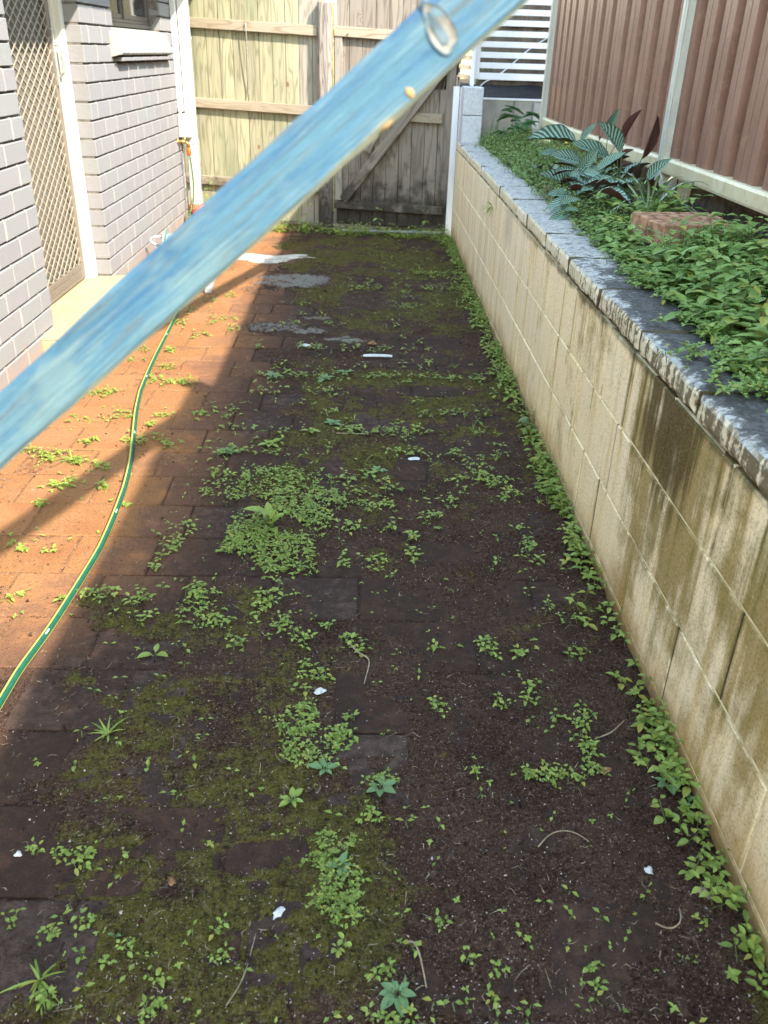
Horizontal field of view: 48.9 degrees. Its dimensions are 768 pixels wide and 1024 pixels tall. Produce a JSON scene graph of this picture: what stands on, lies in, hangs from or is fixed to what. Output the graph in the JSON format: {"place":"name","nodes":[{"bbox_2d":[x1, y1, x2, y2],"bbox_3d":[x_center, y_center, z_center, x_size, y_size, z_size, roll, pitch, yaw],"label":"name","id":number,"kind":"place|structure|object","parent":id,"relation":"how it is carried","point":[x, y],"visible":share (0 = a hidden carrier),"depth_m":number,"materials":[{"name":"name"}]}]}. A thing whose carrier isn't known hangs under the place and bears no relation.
{"place":"outdoors","nodes":[
{"label":"outdoors","id":0,"kind":"place"},
{"bbox_2d":[0,0,528,470],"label":"blue timber rail","id":1,"kind":"object","parent":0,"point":[413,57],"visible":1,"depth_m":0.57,"materials":[{"name":"paint"}]},
{"bbox_2d":[0,222,719,1023],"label":"paving","id":2,"kind":"structure","parent":0,"point":[24,882],"depth_m":2.20,"materials":[{"name":"ceramic"}]},
{"bbox_2d":[13,850,21,856],"bbox_3d":[-0.645,0.603,1.490,0.013,0.009,0.013,10,30,15],"label":"paper scrap","id":3,"kind":"object","parent":2,"relation":"on","point":[18,854],"visible":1,"depth_m":1.49,"materials":[{"name":"white paper"}]},
{"bbox_2d":[0,958,65,1015],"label":"grass tuft","id":4,"kind":"object","parent":2,"relation":"on","point":[40,983],"visible":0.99,"depth_m":1.28,"materials":[{"name":"green plant"}]},
{"bbox_2d":[56,448,89,466],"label":"grass tuft","id":5,"kind":"object","parent":2,"relation":"on","point":[70,458],"visible":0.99,"depth_m":2.90,"materials":[{"name":"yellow plant"}]},
{"bbox_2d":[0,312,178,709],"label":"garden hose","id":6,"kind":"object","parent":2,"relation":"on","point":[31,653],"visible":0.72,"depth_m":2.34,"materials":[{"name":"green plastic"}]},
{"bbox_2d":[137,644,167,657],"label":"broad leaf weed","id":7,"kind":"object","parent":2,"relation":"on","point":[155,648],"visible":1,"depth_m":1.98,"materials":[{"name":"green plant"}]},
{"bbox_2d":[0,217,305,617],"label":"lime weeds","id":8,"kind":"object","parent":2,"relation":"on","point":[39,503],"visible":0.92,"depth_m":3.03,"materials":[{"name":"green plant"}]},
{"bbox_2d":[258,438,280,447],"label":"broad leaf weed","id":9,"kind":"object","parent":2,"relation":"on","point":[270,442],"visible":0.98,"depth_m":3.06,"materials":[{"name":"green plant"}]},
{"bbox_2d":[266,371,282,379],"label":"broad leaf weed","id":10,"kind":"object","parent":2,"relation":"on","point":[272,373],"visible":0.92,"depth_m":3.70,"materials":[{"name":"green plant"}]},
{"bbox_2d":[239,253,313,262],"bbox_3d":[-0.786,-1.734,5.769,0.659,0.011,0.281,1,29,-2],"label":"cement splash","id":11,"kind":"object","parent":2,"relation":"on","point":[256,258],"visible":0.81,"depth_m":5.76,"materials":[{"name":"white concrete"}]},
{"bbox_2d":[273,906,284,919],"bbox_3d":[-0.176,0.665,1.403,0.014,0.009,0.028,17,32,26],"label":"paper scrap","id":12,"kind":"object","parent":2,"relation":"on","point":[278,911],"visible":1,"depth_m":1.40,"materials":[{"name":"white paper"}]},
{"bbox_2d":[363,354,391,356],"bbox_3d":[-0.030,-0.732,3.954,0.136,0.006,0.028,1,29,-2],"label":"plastic strip","id":13,"kind":"object","parent":2,"relation":"on","point":[375,355],"visible":1,"depth_m":3.95,"materials":[{"name":"white plastic"}]},
{"bbox_2d":[366,775,396,796],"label":"broad leaf weed","id":14,"kind":"object","parent":2,"relation":"on","point":[387,784],"visible":1,"depth_m":1.64,"materials":[{"name":"green plant"}]},
{"bbox_2d":[0,223,767,1023],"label":"soil","id":15,"kind":"structure","parent":2,"relation":"on","point":[424,789],"depth_m":1.69,"materials":[{"name":"brown soil"}]},
{"bbox_2d":[88,715,125,741],"bbox_3d":[-0.577,0.456,1.759,0.087,0.041,0.100,1,29,-2],"label":"grass tuft","id":16,"kind":"object","parent":15,"relation":"on","point":[105,731],"visible":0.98,"depth_m":1.76,"materials":[{"name":"green plant"}]},
{"bbox_2d":[108,932,120,937],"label":"broad leaf weed","id":17,"kind":"object","parent":15,"relation":"on","point":[113,936],"visible":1,"depth_m":1.36,"materials":[{"name":"green plant"}]},
{"bbox_2d":[168,877,175,885],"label":"dead leaf","id":18,"kind":"object","parent":15,"relation":"on","point":[171,881],"visible":1,"depth_m":1.44,"materials":[{"name":"brown plant"}]},
{"bbox_2d":[149,229,214,292],"bbox_3d":[-1.230,-1.545,5.176,0.348,0.256,0.809,-9,31,-20],"label":"hose reel","id":19,"kind":"object","parent":15,"relation":"on","point":[166,235],"visible":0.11,"depth_m":5.31,"materials":[{"name":"grey plastic"}]},
{"bbox_2d":[218,445,239,454],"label":"broad leaf weed","id":20,"kind":"object","parent":15,"relation":"on","point":[228,448],"visible":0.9,"depth_m":3.00,"materials":[{"name":"green plant"}]},
{"bbox_2d":[226,933,255,1005],"bbox_3d":[-0.218,0.711,1.317,0.009,0.004,0.124,8,29,11],"label":"twig","id":21,"kind":"object","parent":15,"relation":"on","point":[242,977],"visible":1,"depth_m":1.30,"materials":[{"name":"brown wood"}]},
{"bbox_2d":[244,502,283,532],"bbox_3d":[-0.339,0.018,2.499,0.114,0.096,0.106,27,37,38],"label":"broad leaf weed","id":22,"kind":"object","parent":15,"relation":"on","point":[268,510],"visible":0.91,"depth_m":2.50,"materials":[{"name":"green plant"}]},
{"bbox_2d":[181,463,370,928],"bbox_3d":[-0.311,0.247,2.132,0.559,0.044,1.750,1,29,-2],"label":"creeping weed","id":23,"kind":"object","parent":15,"relation":"on","point":[353,897],"visible":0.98,"depth_m":2.33,"materials":[{"name":"green plant"}]},
{"bbox_2d":[279,787,302,807],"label":"broad leaf weed","id":24,"kind":"object","parent":15,"relation":"on","point":[292,793],"visible":1,"depth_m":1.61,"materials":[{"name":"green plant"}]},
{"bbox_2d":[301,427,319,432],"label":"broad leaf weed","id":25,"kind":"object","parent":15,"relation":"on","point":[312,429],"visible":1,"depth_m":3.17,"materials":[{"name":"green plant"}]},
{"bbox_2d":[313,687,325,694],"bbox_3d":[-0.143,0.400,1.889,0.026,0.013,0.024,14,31,22],"label":"paper scrap","id":26,"kind":"object","parent":15,"relation":"on","point":[320,690],"visible":1,"depth_m":1.89,"materials":[{"name":"white paper"}]},
{"bbox_2d":[307,758,339,774],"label":"broad leaf weed","id":27,"kind":"object","parent":15,"relation":"on","point":[323,763],"visible":1,"depth_m":1.68,"materials":[{"name":"green plant"}]},
{"bbox_2d":[317,374,334,381],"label":"broad leaf weed","id":28,"kind":"object","parent":15,"relation":"on","point":[322,377],"visible":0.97,"depth_m":3.68,"materials":[{"name":"green plant"}]},
{"bbox_2d":[325,418,341,425],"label":"broad leaf weed","id":29,"kind":"object","parent":15,"relation":"on","point":[330,421],"visible":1,"depth_m":3.25,"materials":[{"name":"green plant"}]},
{"bbox_2d":[327,851,350,875],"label":"broad leaf weed","id":30,"kind":"object","parent":15,"relation":"on","point":[343,857],"visible":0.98,"depth_m":1.48,"materials":[{"name":"green plant"}]},
{"bbox_2d":[350,643,369,683],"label":"twig","id":31,"kind":"object","parent":15,"relation":"on","point":[351,645],"visible":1,"depth_m":2.00,"materials":[{"name":"wood"}]},
{"bbox_2d":[1,239,753,1023],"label":"grit","id":32,"kind":"object","parent":15,"relation":"on","point":[359,785],"visible":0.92,"depth_m":1.57,"materials":[{"name":"grey gravel"}]},
{"bbox_2d":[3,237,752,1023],"bbox_3d":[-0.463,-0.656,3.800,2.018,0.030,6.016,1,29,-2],"label":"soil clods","id":33,"kind":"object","parent":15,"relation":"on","point":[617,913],"visible":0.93,"depth_m":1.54,"materials":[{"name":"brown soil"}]},
{"bbox_2d":[1,287,757,1023],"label":"straw","id":34,"kind":"object","parent":15,"relation":"on","point":[351,787],"visible":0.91,"depth_m":1.54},
{"bbox_2d":[371,466,387,473],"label":"broad leaf weed","id":35,"kind":"object","parent":15,"relation":"on","point":[378,467],"visible":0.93,"depth_m":2.89,"materials":[{"name":"green plant"}]},
{"bbox_2d":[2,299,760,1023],"bbox_3d":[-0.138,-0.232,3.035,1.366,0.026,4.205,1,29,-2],"label":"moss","id":36,"kind":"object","parent":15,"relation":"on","point":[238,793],"visible":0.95,"depth_m":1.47,"materials":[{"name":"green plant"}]},
{"bbox_2d":[5,218,767,1021],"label":"weed stems","id":37,"kind":"object","parent":15,"relation":"on","point":[375,594],"visible":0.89,"depth_m":2.18,"materials":[{"name":"green plant"}]},
{"bbox_2d":[378,975,415,1016],"bbox_3d":[0.017,0.736,1.280,0.058,0.017,0.062,-10,31,-21],"label":"broad leaf weed","id":38,"kind":"object","parent":15,"relation":"on","point":[387,992],"visible":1,"depth_m":1.28,"materials":[{"name":"green plant"}]},
{"bbox_2d":[518,409,534,429],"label":"wall foot weed","id":39,"kind":"object","parent":15,"relation":"on","point":[523,419],"depth_m":3.23,"materials":[{"name":"green plant"}]},
{"bbox_2d":[538,830,588,846],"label":"twig","id":40,"kind":"object","parent":15,"relation":"on","point":[544,839],"visible":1,"depth_m":1.55,"materials":[{"name":"grey wood"}]},
{"bbox_2d":[599,767,610,774],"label":"dead leaf","id":41,"kind":"object","parent":15,"relation":"on","point":[608,769],"visible":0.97,"depth_m":1.70,"materials":[{"name":"brown plant"}]},
{"bbox_2d":[644,866,652,873],"bbox_3d":[0.468,0.632,1.494,0.016,0.013,0.018,1,29,-2],"label":"paper scrap","id":42,"kind":"object","parent":15,"relation":"on","point":[648,869],"visible":1,"depth_m":1.49,"materials":[{"name":"white paper"}]},
{"bbox_2d":[655,907,681,928],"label":"twig","id":43,"kind":"object","parent":15,"relation":"on","point":[665,927],"visible":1,"depth_m":1.40,"materials":[{"name":"wood"}]},
{"bbox_2d":[655,770,684,794],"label":"broad leaf weed","id":44,"kind":"object","parent":15,"relation":"on","point":[667,786],"visible":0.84,"depth_m":1.65,"materials":[{"name":"green plant"}]},
{"bbox_2d":[687,794,695,805],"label":"broad leaf weed","id":45,"kind":"object","parent":15,"relation":"on","point":[689,798],"visible":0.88,"depth_m":1.62,"materials":[{"name":"green plant"}]},
{"bbox_2d":[698,886,710,899],"bbox_3d":[0.548,0.649,1.449,0.015,0.018,0.029,-12,31,-24],"label":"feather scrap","id":46,"kind":"object","parent":15,"relation":"on","point":[708,896],"visible":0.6,"depth_m":1.44,"materials":[{"name":"grey"}]},
{"bbox_2d":[1,215,767,1023],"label":"weed seedlings","id":47,"kind":"object","parent":2,"relation":"on","point":[685,807],"visible":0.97,"depth_m":1.84,"materials":[{"name":"green plant"}]},
{"bbox_2d":[341,229,440,233],"bbox_3d":[0.069,-2.220,6.764,0.820,0.062,0.040,1,29,-2],"label":"gate threshold","id":48,"kind":"object","parent":2,"relation":"on","point":[436,232],"visible":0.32,"depth_m":6.74,"materials":[{"name":"grey concrete"}]},
{"bbox_2d":[408,457,419,459],"bbox_3d":[0.106,-0.190,2.991,0.042,0.009,0.026,-7,30,-15],"label":"paper scrap","id":49,"kind":"object","parent":2,"relation":"on","point":[414,458],"visible":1,"depth_m":2.99,"materials":[{"name":"white paper"}]},
{"bbox_2d":[408,940,426,987],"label":"twig","id":50,"kind":"object","parent":2,"relation":"on","point":[413,942],"visible":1,"depth_m":1.33,"materials":[{"name":"wood"}]},
{"bbox_2d":[594,720,623,739],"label":"twig","id":51,"kind":"object","parent":2,"relation":"on","point":[609,732],"visible":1,"depth_m":1.79,"materials":[{"name":"wood"}]},
{"bbox_2d":[281,78,469,225],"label":"ground","id":52,"kind":"structure","parent":0,"point":[462,80],"depth_m":7.90,"materials":[{"name":"soil"}]},
{"bbox_2d":[0,0,202,390],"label":"brick house","id":53,"kind":"structure","parent":52,"relation":"on","point":[93,189],"depth_m":4.41,"materials":[{"name":"brick"}]},
{"bbox_2d":[2,0,85,303],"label":"screen door","id":54,"kind":"structure","parent":53,"relation":"in","point":[32,44],"depth_m":4.11,"materials":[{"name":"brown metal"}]},
{"bbox_2d":[108,0,150,29],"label":"window","id":55,"kind":"structure","parent":53,"relation":"in","point":[134,14],"depth_m":5.32,"materials":[{"name":"brown metal"}]},
{"bbox_2d":[177,132,191,155],"bbox_3d":[-1.506,-2.763,6.343,0.108,0.160,0.072,1,29,-2],"label":"garden tap","id":56,"kind":"object","parent":53,"relation":"attached to","point":[189,152],"visible":1,"depth_m":6.34,"materials":[{"name":"gold metal"}]},
{"bbox_2d":[189,156,194,216],"bbox_3d":[-1.424,-2.210,6.051,0.061,0.538,1.096,-2,29,-7],"label":"supply hose","id":57,"kind":"object","parent":56,"relation":"hanging from","point":[193,186],"visible":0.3,"depth_m":6.50,"materials":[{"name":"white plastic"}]},
{"bbox_2d":[177,107,192,137],"bbox_3d":[-1.495,-2.933,6.359,0.096,0.205,0.073,1,29,-2],"label":"meter box","id":58,"kind":"object","parent":53,"relation":"attached to","point":[185,123],"visible":1,"depth_m":6.34,"materials":[{"name":"white paint"}]},
{"bbox_2d":[175,0,334,227],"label":"paling fence","id":59,"kind":"object","parent":52,"relation":"on","point":[290,45],"visible":0.5,"depth_m":6.44,"materials":[{"name":"beige wood"}]},
{"bbox_2d":[244,23,248,94],"bbox_3d":[-1.032,-3.409,6.365,0.022,0.481,0.039,1,29,-2],"label":"gap","id":60,"kind":"object","parent":59,"relation":"in","point":[247,58],"visible":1,"depth_m":6.35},
{"bbox_2d":[445,86,461,235],"bbox_3d":[0.526,-2.607,6.407,0.062,1.108,0.130,1,29,-2],"label":"gate post","id":61,"kind":"object","parent":52,"relation":"on","point":[456,108],"visible":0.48,"depth_m":6.37,"materials":[{"name":"white metal"}]},
{"bbox_2d":[334,0,458,228],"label":"timber gate","id":62,"kind":"structure","parent":61,"relation":"attached to","point":[396,171],"depth_m":6.48,"materials":[{"name":"brown wood"}]},
{"bbox_2d":[453,97,540,194],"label":"concrete wall","id":63,"kind":"structure","parent":52,"relation":"on","point":[492,107],"depth_m":6.30,"materials":[{"name":"white concrete"}]},
{"bbox_2d":[451,140,767,967],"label":"block wall","id":64,"kind":"structure","parent":52,"relation":"on","point":[659,458],"depth_m":1.89,"materials":[{"name":"beige concrete"}]},
{"bbox_2d":[459,86,483,142],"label":"block pier","id":65,"kind":"structure","parent":64,"relation":"on","point":[471,110],"depth_m":5.95,"materials":[{"name":"white concrete"}]},
{"bbox_2d":[470,0,551,85],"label":"slat gate","id":66,"kind":"structure","parent":65,"relation":"on","point":[476,63],"depth_m":5.96,"materials":[{"name":"white metal"}]},
{"bbox_2d":[480,202,491,216],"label":"spiky weed","id":67,"kind":"object","parent":64,"relation":"attached to","point":[489,208],"visible":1,"depth_m":4.39,"materials":[{"name":"green plant"}]},
{"bbox_2d":[326,0,471,78],"label":"sky","id":68,"kind":"structure","parent":0,"point":[468,62],"materials":[{"name":"white"}]},
{"bbox_2d":[459,82,542,98],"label":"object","id":69,"kind":"object","parent":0,"point":[515,91],"visible":0.19,"depth_m":7.12,"materials":[{"name":"black"}]},
{"bbox_2d":[457,55,471,85],"bbox_3d":[0.614,-3.484,6.347,0.016,0.690,0.920,1,29,-2],"label":"slat screen","id":70,"kind":"object","parent":69,"relation":"on","point":[467,67],"visible":0.22,"depth_m":6.34,"materials":[{"name":"beige wood"}]},
{"bbox_2d":[474,5,550,85],"bbox_3d":[1.539,-4.326,7.443,1.478,1.130,0.063,1,29,-2],"label":"paling fence","id":71,"kind":"object","parent":69,"relation":"on","point":[518,50],"visible":0.06,"depth_m":7.53,"materials":[{"name":"grey wood"}]},
{"bbox_2d":[480,38,547,85],"bbox_3d":[1.141,-3.979,7.433,0.731,0.421,0.127,-12,32,-24],"label":"cord","id":72,"kind":"object","parent":71,"relation":"hanging from","point":[514,61],"visible":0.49,"depth_m":7.45,"materials":[{"name":"white metal"}]},
{"bbox_2d":[492,139,767,347],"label":"garden soil","id":73,"kind":"structure","parent":0,"point":[689,204],"depth_m":3.48,"materials":[{"name":"brown soil"}]},
{"bbox_2d":[491,105,539,142],"bbox_3d":[0.916,-2.698,5.926,0.337,0.249,0.820,1,29,-2],"label":"broad leaf plant","id":74,"kind":"object","parent":73,"relation":"on","point":[527,123],"visible":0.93,"depth_m":5.92,"materials":[{"name":"green plant"}]},
{"bbox_2d":[474,136,634,214],"bbox_3d":[0.875,-1.963,4.821,0.648,0.221,3.442,1,29,-2],"label":"grass tangle","id":75,"kind":"object","parent":73,"relation":"on","point":[557,181],"depth_m":4.13,"materials":[{"name":"green plant"}]},
{"bbox_2d":[527,109,671,224],"bbox_3d":[0.913,-1.576,3.733,0.467,0.396,1.486,3,29,3],"label":"striped plant","id":76,"kind":"object","parent":73,"relation":"on","point":[589,172],"visible":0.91,"depth_m":3.55,"materials":[{"name":"green plant"}]},
{"bbox_2d":[473,122,767,412],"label":"ground cover","id":77,"kind":"object","parent":73,"relation":"on","point":[715,331],"depth_m":2.34,"materials":[{"name":"green plant"}]},
{"bbox_2d":[586,172,707,213],"bbox_3d":[0.980,-1.188,3.198,0.426,0.199,0.399,1,29,-2],"label":"spider plant","id":78,"kind":"object","parent":73,"relation":"on","point":[649,192],"visible":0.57,"depth_m":3.15,"materials":[{"name":"green plant"}]},
{"bbox_2d":[561,141,767,238],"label":"plinth","id":79,"kind":"structure","parent":73,"relation":"on","point":[717,203],"depth_m":3.19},
{"bbox_2d":[538,0,767,215],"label":"metal fence","id":80,"kind":"object","parent":79,"relation":"on","point":[692,75],"visible":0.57,"depth_m":3.52,"materials":[{"name":"brown painted steel"},{"name":"cream painted steel"}]},
{"bbox_2d":[629,212,722,239],"bbox_3d":[0.996,-0.976,2.885,0.290,0.075,0.100,-4,31,-13],"label":"hollow brick","id":81,"kind":"object","parent":73,"relation":"on","point":[641,218],"visible":0.41,"depth_m":2.85,"materials":[{"name":"brick"}]},
{"bbox_2d":[645,219,739,247],"bbox_3d":[1.018,-0.915,2.782,0.290,0.075,0.100,-5,29,-14],"label":"hollow brick","id":82,"kind":"object","parent":73,"relation":"on","point":[663,226],"visible":0.42,"depth_m":2.73,"materials":[{"name":"red brick"}]}
]}

